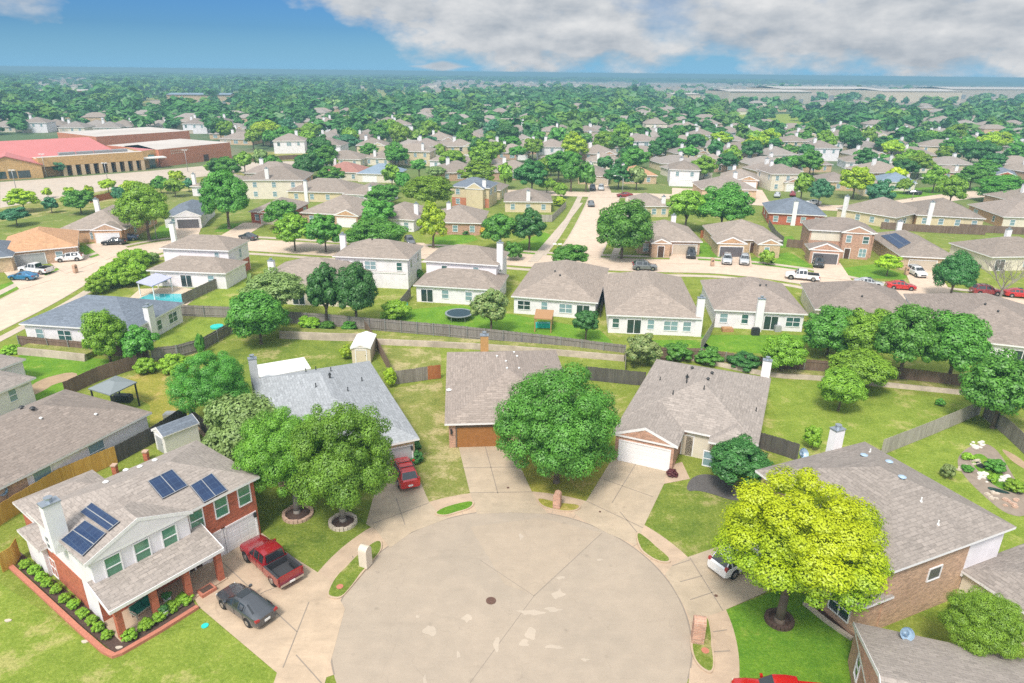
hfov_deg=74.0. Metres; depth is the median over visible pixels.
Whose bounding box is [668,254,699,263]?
driveway
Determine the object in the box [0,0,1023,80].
sky
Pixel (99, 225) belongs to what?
house
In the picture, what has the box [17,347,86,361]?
retaining wall
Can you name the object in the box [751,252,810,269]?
lawn
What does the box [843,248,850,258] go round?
door
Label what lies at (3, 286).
lawn
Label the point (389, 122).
tree
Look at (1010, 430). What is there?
board fence
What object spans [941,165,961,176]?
house
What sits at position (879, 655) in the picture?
brick house
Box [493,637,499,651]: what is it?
scuff mark
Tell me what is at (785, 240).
lawn
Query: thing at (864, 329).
tree
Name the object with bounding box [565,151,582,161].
tree
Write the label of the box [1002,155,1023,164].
house
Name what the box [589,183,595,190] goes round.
parked car
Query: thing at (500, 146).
tree
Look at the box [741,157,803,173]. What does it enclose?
house
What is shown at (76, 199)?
tree
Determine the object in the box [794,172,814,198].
tree
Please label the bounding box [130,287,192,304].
pool deck
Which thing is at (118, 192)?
tree
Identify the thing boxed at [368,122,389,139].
tree
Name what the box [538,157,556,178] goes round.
tree
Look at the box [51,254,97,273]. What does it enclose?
driveway
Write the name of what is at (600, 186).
parked car
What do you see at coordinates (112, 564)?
window
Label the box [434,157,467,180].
house
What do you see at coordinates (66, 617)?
bed edging
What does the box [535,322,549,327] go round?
outdoor sofa
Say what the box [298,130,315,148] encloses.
tree
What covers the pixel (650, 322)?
window
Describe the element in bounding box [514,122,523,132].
house
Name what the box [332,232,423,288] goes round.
house
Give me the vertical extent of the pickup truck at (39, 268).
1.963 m
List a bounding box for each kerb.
[0,239,1019,330]
[327,540,381,598]
[435,501,473,515]
[537,498,580,511]
[538,190,980,210]
[561,194,619,258]
[636,532,670,562]
[690,616,713,673]
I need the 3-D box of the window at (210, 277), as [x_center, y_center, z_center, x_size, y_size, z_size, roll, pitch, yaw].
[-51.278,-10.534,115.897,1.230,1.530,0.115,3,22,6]
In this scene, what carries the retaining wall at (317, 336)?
on the ground at (920, 625)
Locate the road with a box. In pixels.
[332,512,690,682]
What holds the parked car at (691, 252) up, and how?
on the driveway at (678, 259)
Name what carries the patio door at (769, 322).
in the house at (746, 303)
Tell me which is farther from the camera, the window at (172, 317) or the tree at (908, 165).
the tree at (908, 165)
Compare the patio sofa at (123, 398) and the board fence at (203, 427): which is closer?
the board fence at (203, 427)
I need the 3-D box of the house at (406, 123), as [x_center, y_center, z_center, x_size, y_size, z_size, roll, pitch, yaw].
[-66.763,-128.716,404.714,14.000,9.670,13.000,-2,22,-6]
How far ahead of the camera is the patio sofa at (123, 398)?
76.29 m
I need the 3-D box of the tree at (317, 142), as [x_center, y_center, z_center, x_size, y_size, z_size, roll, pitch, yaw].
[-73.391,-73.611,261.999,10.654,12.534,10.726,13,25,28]
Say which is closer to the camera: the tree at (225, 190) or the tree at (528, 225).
the tree at (528, 225)
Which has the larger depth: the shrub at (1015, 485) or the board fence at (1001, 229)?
the board fence at (1001, 229)
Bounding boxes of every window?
[0,172,6,178]
[7,388,18,402]
[8,171,17,177]
[17,170,30,177]
[32,465,52,482]
[34,328,44,337]
[44,534,52,552]
[48,556,59,579]
[55,251,62,257]
[57,330,72,340]
[87,438,105,455]
[102,551,123,577]
[132,536,152,562]
[156,319,162,330]
[159,523,178,547]
[168,310,177,324]
[188,507,205,528]
[207,275,213,281]
[213,495,229,519]
[236,484,251,507]
[364,261,376,269]
[396,262,402,270]
[441,289,448,298]
[452,225,457,231]
[465,291,472,300]
[469,226,474,231]
[510,204,514,209]
[517,300,530,309]
[541,204,545,209]
[541,301,547,309]
[559,303,572,313]
[612,318,619,327]
[643,243,648,251]
[647,319,654,329]
[663,321,678,330]
[682,321,691,331]
[702,450,712,467]
[719,313,728,322]
[740,314,748,323]
[773,216,778,221]
[785,317,800,326]
[827,593,852,623]
[845,235,851,242]
[853,652,860,682]
[855,214,860,219]
[858,249,866,257]
[862,236,869,243]
[869,216,874,222]
[926,564,943,582]
[937,219,943,224]
[954,219,960,225]
[1009,219,1015,225]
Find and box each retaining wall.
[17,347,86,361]
[279,331,356,340]
[377,339,623,361]
[683,357,962,394]
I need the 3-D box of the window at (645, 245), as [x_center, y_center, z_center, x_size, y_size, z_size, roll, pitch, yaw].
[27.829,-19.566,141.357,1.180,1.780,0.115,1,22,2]
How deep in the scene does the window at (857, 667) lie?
41.19 m
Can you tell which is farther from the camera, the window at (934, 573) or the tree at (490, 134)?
the tree at (490, 134)
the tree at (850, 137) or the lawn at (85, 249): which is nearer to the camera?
the lawn at (85, 249)
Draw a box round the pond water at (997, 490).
[988,487,1009,493]
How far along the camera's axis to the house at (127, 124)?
402.70 m
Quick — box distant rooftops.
[7,77,1023,132]
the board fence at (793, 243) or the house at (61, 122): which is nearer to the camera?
the board fence at (793, 243)
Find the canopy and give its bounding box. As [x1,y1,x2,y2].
[136,273,172,299]
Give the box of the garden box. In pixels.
[162,411,174,418]
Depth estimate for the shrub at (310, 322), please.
98.42 m
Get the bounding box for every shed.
[151,414,200,453]
[350,331,376,362]
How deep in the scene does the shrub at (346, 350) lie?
87.79 m
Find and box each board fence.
[0,446,117,524]
[0,538,20,571]
[16,335,149,357]
[62,355,136,391]
[90,192,112,202]
[114,410,186,461]
[150,324,232,359]
[181,279,216,304]
[181,305,230,316]
[188,409,208,433]
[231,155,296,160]
[286,311,625,357]
[364,320,389,367]
[393,367,427,384]
[400,287,410,301]
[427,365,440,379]
[541,202,565,221]
[586,366,645,384]
[600,294,603,315]
[646,347,831,371]
[700,318,714,347]
[758,433,799,459]
[768,219,783,243]
[786,239,802,247]
[880,222,986,234]
[881,403,981,452]
[893,367,965,387]
[959,224,1023,234]
[982,407,1023,452]
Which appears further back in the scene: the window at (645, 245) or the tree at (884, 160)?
the tree at (884, 160)
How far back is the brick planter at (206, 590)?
48.71 m
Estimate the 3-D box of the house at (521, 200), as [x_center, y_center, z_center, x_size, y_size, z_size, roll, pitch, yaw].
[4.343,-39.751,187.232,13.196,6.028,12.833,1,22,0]
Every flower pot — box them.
[157,604,168,614]
[161,591,171,601]
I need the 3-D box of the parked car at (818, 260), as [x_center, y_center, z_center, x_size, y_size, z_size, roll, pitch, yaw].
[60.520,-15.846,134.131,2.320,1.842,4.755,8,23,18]
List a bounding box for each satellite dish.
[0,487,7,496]
[799,448,808,457]
[900,627,914,640]
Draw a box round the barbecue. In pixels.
[751,327,759,335]
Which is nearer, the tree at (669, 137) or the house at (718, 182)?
the house at (718, 182)
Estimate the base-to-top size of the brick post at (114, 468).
1.020 m
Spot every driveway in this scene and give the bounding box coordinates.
[4,266,51,289]
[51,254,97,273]
[87,243,130,259]
[176,228,200,239]
[195,533,344,682]
[220,222,263,237]
[366,472,447,546]
[416,243,433,254]
[459,446,547,513]
[574,460,665,544]
[588,185,611,193]
[665,539,776,621]
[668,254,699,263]
[672,188,691,194]
[689,668,730,682]
[720,254,751,266]
[755,190,768,201]
[813,263,851,280]
[907,271,949,292]
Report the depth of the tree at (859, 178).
203.25 m
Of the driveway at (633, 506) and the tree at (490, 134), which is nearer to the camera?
the driveway at (633, 506)
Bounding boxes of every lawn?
[0,172,243,221]
[0,282,17,296]
[0,583,276,682]
[18,355,116,400]
[79,245,98,257]
[122,371,188,426]
[151,225,169,239]
[156,318,239,345]
[189,280,299,311]
[207,339,385,384]
[214,223,241,231]
[255,484,373,571]
[376,347,441,370]
[380,305,613,343]
[393,380,469,501]
[430,235,477,247]
[512,448,610,499]
[518,232,558,253]
[645,484,736,556]
[653,340,708,347]
[699,243,720,260]
[701,335,808,353]
[726,587,851,682]
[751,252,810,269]
[760,378,969,460]
[780,236,797,247]
[844,264,906,278]
[886,416,1023,639]
[891,187,942,197]
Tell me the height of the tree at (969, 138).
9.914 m
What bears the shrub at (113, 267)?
on the ground at (920, 625)
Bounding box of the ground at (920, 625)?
[0,69,1023,682]
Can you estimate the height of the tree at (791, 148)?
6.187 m
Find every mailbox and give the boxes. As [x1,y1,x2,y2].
[72,264,77,272]
[358,544,371,568]
[553,490,561,508]
[691,615,706,644]
[710,257,714,265]
[904,266,909,274]
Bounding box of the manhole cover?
[486,597,495,603]
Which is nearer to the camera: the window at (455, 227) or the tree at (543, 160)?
the window at (455, 227)
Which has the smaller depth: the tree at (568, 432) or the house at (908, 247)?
the tree at (568, 432)
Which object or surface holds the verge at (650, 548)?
on the kerb at (649, 556)
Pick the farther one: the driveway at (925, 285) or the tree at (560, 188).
the tree at (560, 188)
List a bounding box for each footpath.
[197,589,218,604]
[528,203,581,261]
[664,462,689,483]
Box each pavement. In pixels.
[0,236,1003,341]
[318,492,738,680]
[543,197,627,259]
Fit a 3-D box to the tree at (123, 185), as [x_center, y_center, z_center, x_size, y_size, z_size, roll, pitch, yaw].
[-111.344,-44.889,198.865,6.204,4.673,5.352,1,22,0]
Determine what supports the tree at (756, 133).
on the ground at (920, 625)
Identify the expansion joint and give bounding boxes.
[222,446,729,682]
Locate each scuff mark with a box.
[422,625,435,635]
[461,614,471,622]
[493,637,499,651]
[517,610,545,615]
[519,639,528,645]
[525,627,535,639]
[544,607,561,611]
[545,645,562,648]
[551,589,565,598]
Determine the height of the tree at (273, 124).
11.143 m
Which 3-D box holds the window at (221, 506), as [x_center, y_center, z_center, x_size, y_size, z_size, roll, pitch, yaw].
[-21.983,12.501,51.411,0.115,1.730,1.130,16,26,34]
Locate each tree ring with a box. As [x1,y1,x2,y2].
[282,503,313,523]
[328,512,357,531]
[764,607,794,631]
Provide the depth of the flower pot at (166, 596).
47.43 m
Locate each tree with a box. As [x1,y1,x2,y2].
[0,206,31,225]
[2,188,41,210]
[40,188,52,194]
[40,196,58,212]
[52,162,67,175]
[62,189,93,213]
[63,187,73,190]
[78,308,127,362]
[83,185,93,191]
[97,178,115,192]
[108,180,170,239]
[110,187,124,198]
[118,180,140,190]
[120,324,160,357]
[149,175,166,192]
[163,177,184,196]
[163,350,251,413]
[167,170,186,179]
[182,178,191,191]
[197,169,249,228]
[201,390,285,472]
[206,157,221,171]
[208,118,226,137]
[213,156,242,172]
[215,120,235,135]
[222,289,292,344]
[231,405,323,513]
[233,151,251,170]
[236,266,306,305]
[244,129,261,149]
[250,121,273,145]
[252,148,267,163]
[261,130,273,146]
[263,154,282,162]
[263,200,298,221]
[265,119,280,129]
[268,126,293,138]
[272,212,309,250]
[278,116,297,129]
[284,399,399,522]
[292,127,310,133]
[292,152,320,172]
[292,152,326,169]
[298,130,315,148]
[301,213,341,251]
[302,122,322,134]
[305,262,336,320]
[306,134,336,152]
[313,144,338,165]
[316,165,345,178]
[331,260,378,316]
[332,134,357,147]
[336,122,351,134]
[341,127,358,138]
[344,217,410,243]
[358,143,378,154]
[361,198,396,219]
[364,184,400,200]
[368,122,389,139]
[381,163,399,184]
[383,119,396,129]
[384,141,402,164]
[385,147,409,166]
[389,121,412,141]
[394,172,410,186]
[400,175,454,202]
[408,129,428,139]
[409,158,425,176]
[416,200,447,247]
[421,120,441,134]
[423,136,436,140]
[425,166,445,175]
[433,143,445,154]
[438,122,460,135]
[438,150,465,163]
[452,132,471,142]
[454,127,472,136]
[457,160,496,180]
[467,137,489,152]
[468,139,498,164]
[469,287,509,328]
[479,213,516,241]
[482,119,500,133]
[483,132,495,137]
[485,135,495,139]
[489,141,506,155]
[491,361,621,483]
[494,123,520,138]
[497,162,512,183]
[499,136,521,144]
[509,146,526,160]
[512,159,548,188]
[515,207,546,249]
[523,138,542,159]
[531,131,545,138]
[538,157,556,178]
[538,178,555,192]
[541,150,572,181]
[547,127,566,139]
[551,244,588,261]
[553,182,567,196]
[558,133,568,140]
[560,157,580,191]
[561,131,588,153]
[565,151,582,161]
[572,310,598,339]
[578,161,595,191]
[580,133,592,142]
[592,131,614,149]
[595,199,655,258]
[597,156,614,168]
[603,132,623,149]
[603,164,630,188]
[613,121,634,136]
[614,157,621,164]
[618,145,638,156]
[620,134,634,146]
[620,147,652,166]
[623,137,633,145]
[629,165,646,189]
[647,140,667,155]
[656,128,679,155]
[666,189,705,225]
[673,127,690,135]
[677,138,686,146]
[678,144,699,157]
[686,134,705,146]
[690,155,718,178]
[695,181,755,221]
[706,464,894,624]
[707,139,724,154]
[709,131,733,142]
[709,432,773,490]
[716,151,739,171]
[722,145,742,160]
[740,140,763,157]
[741,135,763,144]
[747,130,761,138]
[759,128,781,147]
[760,331,808,370]
[763,135,784,147]
[774,157,793,167]
[782,144,799,152]
[786,155,800,166]
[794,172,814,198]
[796,149,823,174]
[798,130,813,138]
[798,143,814,153]
[800,304,856,355]
[807,162,824,174]
[807,178,835,205]
[812,130,838,144]
[817,367,868,411]
[827,348,900,386]
[836,307,893,351]
[838,126,862,139]
[838,166,875,198]
[839,128,866,148]
[853,147,878,163]
[861,126,877,141]
[865,179,896,199]
[872,302,943,379]
[874,136,892,151]
[874,254,903,275]
[877,157,889,163]
[880,154,889,157]
[881,139,905,154]
[885,167,908,176]
[891,148,922,161]
[893,158,921,172]
[896,178,913,193]
[907,152,935,178]
[908,142,917,146]
[913,131,938,142]
[914,135,932,142]
[921,164,950,192]
[927,309,997,373]
[932,250,980,292]
[934,145,954,156]
[934,175,969,200]
[935,129,959,139]
[935,584,1023,661]
[939,137,963,152]
[946,123,967,136]
[953,141,988,161]
[954,165,988,189]
[957,348,1023,428]
[961,135,977,140]
[969,158,1002,175]
[971,174,1023,195]
[974,140,1002,159]
[976,131,1004,145]
[981,258,1023,297]
[982,153,1008,164]
[998,131,1013,145]
[1002,141,1023,156]
[1012,135,1020,140]
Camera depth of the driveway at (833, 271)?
129.95 m
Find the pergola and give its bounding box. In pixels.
[534,309,553,332]
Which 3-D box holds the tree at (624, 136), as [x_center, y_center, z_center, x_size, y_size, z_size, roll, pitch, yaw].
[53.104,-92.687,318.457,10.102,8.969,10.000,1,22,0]
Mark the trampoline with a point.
(458, 313)
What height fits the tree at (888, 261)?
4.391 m
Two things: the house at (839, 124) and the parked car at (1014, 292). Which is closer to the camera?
the parked car at (1014, 292)
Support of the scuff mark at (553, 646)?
on the road
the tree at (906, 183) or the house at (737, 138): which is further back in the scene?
the house at (737, 138)
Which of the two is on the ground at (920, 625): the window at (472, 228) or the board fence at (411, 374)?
the board fence at (411, 374)
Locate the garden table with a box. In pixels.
[721,326,733,331]
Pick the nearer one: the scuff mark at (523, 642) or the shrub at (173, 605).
the scuff mark at (523, 642)
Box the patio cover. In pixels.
[257,357,310,376]
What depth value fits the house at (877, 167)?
247.27 m
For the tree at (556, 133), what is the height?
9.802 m
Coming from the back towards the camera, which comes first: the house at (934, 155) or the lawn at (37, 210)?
the house at (934, 155)
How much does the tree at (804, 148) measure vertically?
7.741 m
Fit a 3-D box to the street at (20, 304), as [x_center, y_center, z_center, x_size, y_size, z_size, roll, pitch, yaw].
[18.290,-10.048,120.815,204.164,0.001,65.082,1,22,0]
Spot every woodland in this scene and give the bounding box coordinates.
[0,70,1023,142]
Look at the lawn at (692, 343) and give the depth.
95.26 m
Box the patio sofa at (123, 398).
[112,393,133,402]
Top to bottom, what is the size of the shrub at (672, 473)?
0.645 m
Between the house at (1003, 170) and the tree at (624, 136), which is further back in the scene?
the tree at (624, 136)
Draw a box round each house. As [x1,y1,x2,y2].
[0,121,21,131]
[0,240,16,272]
[0,354,35,415]
[0,389,151,502]
[6,226,79,266]
[12,440,260,642]
[19,295,183,341]
[22,114,56,132]
[54,116,67,130]
[57,119,94,131]
[60,197,156,242]
[86,117,105,125]
[92,119,125,129]
[115,117,137,127]
[144,120,176,128]
[146,221,250,288]
[164,199,214,228]
[177,114,195,129]
[182,116,210,133]
[189,172,247,195]
[209,124,244,138]
[217,113,233,122]
[219,129,261,144]
[232,123,246,130]
[242,157,292,176]
[243,166,313,198]
[247,354,419,488]
[248,197,309,224]
[267,257,365,306]
[273,130,306,153]
[286,178,362,201]
[299,194,372,227]
[310,134,348,150]
[321,129,340,137]
[322,117,330,132]
[324,150,367,165]
[328,158,368,180]
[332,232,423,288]
[343,182,397,201]
[356,134,388,154]
[356,163,406,182]
[358,129,383,140]
[365,149,392,164]
[370,201,422,231]
[376,115,392,121]
[393,117,411,129]
[393,142,435,165]
[396,136,418,146]
[412,136,443,155]
[413,240,508,304]
[428,155,468,166]
[429,129,452,141]
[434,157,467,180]
[436,201,488,234]
[438,139,452,143]
[443,136,469,155]
[445,331,562,447]
[452,177,498,208]
[467,158,501,165]
[468,129,483,137]
[473,129,484,134]
[491,156,525,180]
[495,181,508,199]
[497,140,529,159]
[504,188,552,211]
[511,260,608,317]
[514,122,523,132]
[519,134,530,140]
[519,136,535,153]
[536,136,563,159]
[541,122,558,135]
[578,161,608,184]
[579,123,599,135]
[579,141,616,160]
[586,152,617,168]
[587,130,597,142]
[588,142,622,152]
[591,124,609,130]
[603,270,705,336]
[613,356,772,470]
[619,142,664,158]
[620,163,657,183]
[627,193,668,216]
[632,131,655,146]
[635,213,702,257]
[649,151,692,170]
[650,124,665,130]
[650,128,658,136]
[660,157,712,178]
[666,143,709,157]
[667,131,697,149]
[667,160,700,186]
[672,120,699,128]
[688,150,738,171]
[689,126,711,139]
[692,171,757,197]
[698,138,726,152]
[700,277,807,331]
[702,219,782,257]
[712,142,757,157]
[720,164,759,188]
[724,133,744,143]
[725,123,736,134]
[725,136,767,147]
[738,152,775,168]
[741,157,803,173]
[748,124,763,131]
[755,423,1015,635]
[756,160,802,191]
[757,143,797,157]
[762,197,826,225]
[779,132,809,152]
[785,127,816,136]
[792,155,833,171]
[797,137,840,160]
[800,217,877,264]
[800,280,910,319]
[805,135,843,148]
[813,172,852,190]
[831,120,856,127]
[832,127,838,135]
[836,195,916,226]
[837,154,861,168]
[838,144,885,157]
[842,138,882,151]
[844,157,910,177]
[848,622,1023,682]
[853,180,877,195]
[868,127,887,142]
[872,219,952,271]
[875,172,917,190]
[883,154,928,172]
[884,127,913,142]
[885,143,936,157]
[903,293,1023,362]
[904,198,985,226]
[915,139,959,157]
[931,152,974,169]
[935,126,945,131]
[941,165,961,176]
[949,227,1023,270]
[958,544,1023,645]
[960,132,978,141]
[960,151,1001,160]
[968,198,1023,226]
[983,184,1023,201]
[989,167,1016,177]
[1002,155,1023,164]
[1002,161,1023,179]
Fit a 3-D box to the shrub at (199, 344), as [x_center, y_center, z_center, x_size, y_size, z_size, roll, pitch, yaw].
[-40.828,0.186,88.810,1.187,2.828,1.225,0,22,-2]
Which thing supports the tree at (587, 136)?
on the ground at (920, 625)
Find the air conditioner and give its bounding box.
[774,325,781,331]
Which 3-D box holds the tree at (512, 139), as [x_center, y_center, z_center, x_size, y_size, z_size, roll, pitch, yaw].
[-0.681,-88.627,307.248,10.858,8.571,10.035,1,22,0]
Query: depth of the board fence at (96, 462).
60.70 m
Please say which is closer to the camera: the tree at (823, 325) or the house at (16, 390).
the house at (16, 390)
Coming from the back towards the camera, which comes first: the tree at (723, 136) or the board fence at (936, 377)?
the tree at (723, 136)
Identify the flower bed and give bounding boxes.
[16,552,194,651]
[687,474,742,499]
[814,602,849,633]
[958,444,1023,515]
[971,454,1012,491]
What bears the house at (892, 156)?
on the ground at (920, 625)
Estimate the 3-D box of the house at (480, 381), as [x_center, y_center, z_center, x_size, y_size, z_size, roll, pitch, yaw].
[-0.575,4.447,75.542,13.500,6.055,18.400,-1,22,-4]
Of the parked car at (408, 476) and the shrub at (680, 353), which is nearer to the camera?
the parked car at (408, 476)
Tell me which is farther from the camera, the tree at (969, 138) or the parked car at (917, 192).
the tree at (969, 138)
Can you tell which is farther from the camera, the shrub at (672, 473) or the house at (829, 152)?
the house at (829, 152)
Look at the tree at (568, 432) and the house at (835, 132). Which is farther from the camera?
the house at (835, 132)
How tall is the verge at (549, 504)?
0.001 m
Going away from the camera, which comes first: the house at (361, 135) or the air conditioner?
the air conditioner
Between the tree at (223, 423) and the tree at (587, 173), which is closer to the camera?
the tree at (223, 423)
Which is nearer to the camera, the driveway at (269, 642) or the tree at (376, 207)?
the driveway at (269, 642)
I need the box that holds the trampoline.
[445,308,472,322]
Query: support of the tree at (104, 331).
on the lawn at (39, 368)
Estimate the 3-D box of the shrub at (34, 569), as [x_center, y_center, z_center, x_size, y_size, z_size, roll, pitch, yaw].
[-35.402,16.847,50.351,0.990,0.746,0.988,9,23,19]
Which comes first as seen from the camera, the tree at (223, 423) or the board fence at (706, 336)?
the tree at (223, 423)
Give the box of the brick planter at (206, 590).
[196,582,216,597]
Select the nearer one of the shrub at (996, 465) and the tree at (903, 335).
the shrub at (996, 465)
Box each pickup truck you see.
[18,262,54,274]
[240,534,303,587]
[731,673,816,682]
[785,268,820,281]
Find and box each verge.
[329,541,380,596]
[437,501,471,514]
[538,498,578,509]
[637,533,668,560]
[693,619,712,669]
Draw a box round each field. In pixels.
[142,98,157,105]
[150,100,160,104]
[331,87,440,101]
[739,114,822,123]
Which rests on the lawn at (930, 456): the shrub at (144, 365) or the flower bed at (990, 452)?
the flower bed at (990, 452)
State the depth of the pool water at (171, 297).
111.41 m
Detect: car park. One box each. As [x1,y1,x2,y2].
[0,161,293,207]
[247,152,308,161]
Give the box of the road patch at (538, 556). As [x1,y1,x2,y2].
[470,518,600,594]
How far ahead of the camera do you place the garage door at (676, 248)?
141.13 m
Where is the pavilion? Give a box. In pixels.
[88,376,140,405]
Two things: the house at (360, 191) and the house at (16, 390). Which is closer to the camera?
the house at (16, 390)
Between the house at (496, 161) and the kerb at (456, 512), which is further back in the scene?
the house at (496, 161)
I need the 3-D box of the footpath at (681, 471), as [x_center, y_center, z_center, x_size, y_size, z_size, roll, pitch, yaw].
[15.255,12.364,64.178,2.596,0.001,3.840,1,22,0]
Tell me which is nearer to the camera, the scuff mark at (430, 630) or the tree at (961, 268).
the scuff mark at (430, 630)
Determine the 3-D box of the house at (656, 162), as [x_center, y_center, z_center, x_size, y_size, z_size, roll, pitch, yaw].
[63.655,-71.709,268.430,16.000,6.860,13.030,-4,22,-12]
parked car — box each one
[7,270,38,280]
[55,251,83,262]
[100,237,127,245]
[127,233,139,240]
[216,582,277,627]
[238,232,257,240]
[391,456,420,488]
[404,235,415,243]
[587,200,594,206]
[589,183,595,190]
[598,183,603,190]
[616,192,632,196]
[632,259,657,270]
[686,246,696,258]
[707,541,763,579]
[721,252,733,264]
[739,252,749,264]
[774,192,780,197]
[789,191,795,196]
[806,199,821,204]
[812,255,825,267]
[853,277,883,285]
[885,280,916,290]
[905,190,922,194]
[906,264,927,277]
[969,283,1000,295]
[1003,287,1023,297]
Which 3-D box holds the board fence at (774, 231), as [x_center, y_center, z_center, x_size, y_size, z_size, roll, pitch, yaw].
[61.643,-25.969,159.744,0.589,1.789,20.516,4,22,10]
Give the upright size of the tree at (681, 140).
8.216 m
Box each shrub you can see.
[0,344,20,354]
[18,558,33,568]
[26,564,41,574]
[34,570,48,581]
[40,577,53,586]
[49,582,62,593]
[58,592,71,602]
[66,598,80,609]
[75,607,89,619]
[83,275,109,292]
[84,614,99,625]
[91,269,118,285]
[91,621,104,632]
[99,261,121,280]
[101,628,114,639]
[105,256,132,268]
[116,248,148,266]
[117,266,141,284]
[120,627,137,641]
[126,261,148,278]
[129,248,151,262]
[132,357,157,373]
[137,617,154,631]
[149,252,159,261]
[151,611,168,622]
[156,353,188,373]
[165,599,180,613]
[175,591,193,606]
[194,333,204,352]
[247,273,252,281]
[298,315,320,328]
[319,321,334,328]
[339,344,351,357]
[341,321,356,329]
[381,300,411,319]
[383,366,396,384]
[410,449,423,463]
[414,440,421,448]
[417,269,423,277]
[504,241,523,257]
[553,196,565,205]
[624,333,662,363]
[664,341,692,360]
[666,468,678,477]
[694,345,724,365]
[726,350,761,371]
[758,249,776,263]
[802,425,822,447]
[935,398,946,404]
[939,463,956,476]
[961,452,975,459]
[961,464,974,471]
[984,458,1006,472]
[987,473,998,482]
[1004,477,1023,492]
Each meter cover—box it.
[336,584,342,588]
[701,647,708,653]
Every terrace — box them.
[21,343,96,359]
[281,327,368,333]
[376,335,624,356]
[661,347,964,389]
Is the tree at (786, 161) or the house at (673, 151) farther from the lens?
the house at (673, 151)
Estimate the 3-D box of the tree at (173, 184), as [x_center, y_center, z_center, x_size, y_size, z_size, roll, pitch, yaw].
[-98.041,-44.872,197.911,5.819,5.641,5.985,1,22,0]
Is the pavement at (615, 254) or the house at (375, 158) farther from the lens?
the house at (375, 158)
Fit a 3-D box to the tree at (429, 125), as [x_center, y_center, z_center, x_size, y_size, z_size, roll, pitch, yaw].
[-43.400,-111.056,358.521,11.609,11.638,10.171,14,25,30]
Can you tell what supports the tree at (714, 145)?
on the ground at (920, 625)
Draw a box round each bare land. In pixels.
[420,82,714,91]
[700,86,1014,104]
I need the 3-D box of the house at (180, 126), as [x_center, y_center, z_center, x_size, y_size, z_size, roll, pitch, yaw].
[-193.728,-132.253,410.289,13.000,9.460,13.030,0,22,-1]
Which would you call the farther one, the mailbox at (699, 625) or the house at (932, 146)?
the house at (932, 146)
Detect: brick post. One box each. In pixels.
[110,463,118,474]
[141,449,149,460]
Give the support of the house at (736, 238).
on the ground at (920, 625)
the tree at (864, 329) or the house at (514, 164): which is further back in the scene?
the house at (514, 164)
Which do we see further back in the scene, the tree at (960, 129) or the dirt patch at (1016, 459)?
the tree at (960, 129)
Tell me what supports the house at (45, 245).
on the ground at (920, 625)
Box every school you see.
[0,127,231,180]
[166,93,234,104]
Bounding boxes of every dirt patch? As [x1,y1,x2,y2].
[32,372,76,393]
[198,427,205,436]
[1003,449,1023,467]
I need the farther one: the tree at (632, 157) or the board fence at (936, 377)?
the tree at (632, 157)
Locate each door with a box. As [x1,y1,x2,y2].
[14,252,47,266]
[23,129,32,132]
[94,233,119,242]
[155,434,164,453]
[176,219,199,227]
[180,274,192,287]
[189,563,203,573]
[195,528,228,569]
[203,154,208,160]
[221,510,258,553]
[260,215,276,224]
[293,295,305,304]
[337,218,355,227]
[355,350,366,362]
[362,175,376,181]
[382,444,413,469]
[421,289,432,302]
[456,425,506,447]
[516,155,527,159]
[576,304,589,312]
[594,178,607,184]
[617,439,670,470]
[626,319,641,333]
[657,246,664,256]
[672,244,697,254]
[677,179,692,186]
[680,434,694,455]
[719,246,743,256]
[745,182,756,187]
[749,242,753,252]
[762,315,778,330]
[786,184,799,191]
[811,252,838,264]
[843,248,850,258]
[908,259,937,271]
[995,260,1005,270]
[1014,350,1023,362]
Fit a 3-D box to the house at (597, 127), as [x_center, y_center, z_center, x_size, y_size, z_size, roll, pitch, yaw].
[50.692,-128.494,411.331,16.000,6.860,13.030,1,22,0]
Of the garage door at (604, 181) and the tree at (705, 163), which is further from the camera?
the tree at (705, 163)
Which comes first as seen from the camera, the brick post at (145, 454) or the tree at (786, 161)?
the brick post at (145, 454)
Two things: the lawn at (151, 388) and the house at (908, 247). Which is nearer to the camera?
the lawn at (151, 388)
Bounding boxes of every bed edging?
[9,564,198,658]
[803,601,853,640]
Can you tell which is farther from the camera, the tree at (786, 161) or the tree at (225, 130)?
the tree at (225, 130)
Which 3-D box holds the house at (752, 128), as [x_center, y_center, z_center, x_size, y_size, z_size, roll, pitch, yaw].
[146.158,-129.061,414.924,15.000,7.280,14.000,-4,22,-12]
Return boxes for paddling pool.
[210,324,222,329]
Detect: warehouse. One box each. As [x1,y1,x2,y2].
[664,93,700,99]
[705,89,811,103]
[746,86,876,99]
[846,89,962,101]
[909,87,1023,98]
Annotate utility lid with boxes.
[201,623,208,627]
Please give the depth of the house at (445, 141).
312.22 m
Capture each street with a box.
[0,239,1023,329]
[450,188,984,210]
[564,197,617,258]
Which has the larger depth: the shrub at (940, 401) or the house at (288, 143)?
the house at (288, 143)
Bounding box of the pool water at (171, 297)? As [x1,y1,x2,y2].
[140,294,181,301]
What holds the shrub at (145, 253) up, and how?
on the ground at (920, 625)
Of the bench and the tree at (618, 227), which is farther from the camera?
the tree at (618, 227)
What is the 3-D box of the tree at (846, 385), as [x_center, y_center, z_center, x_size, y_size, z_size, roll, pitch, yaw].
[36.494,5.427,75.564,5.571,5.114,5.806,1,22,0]
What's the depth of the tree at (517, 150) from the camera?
279.66 m
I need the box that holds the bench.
[128,594,149,620]
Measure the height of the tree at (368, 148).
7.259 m

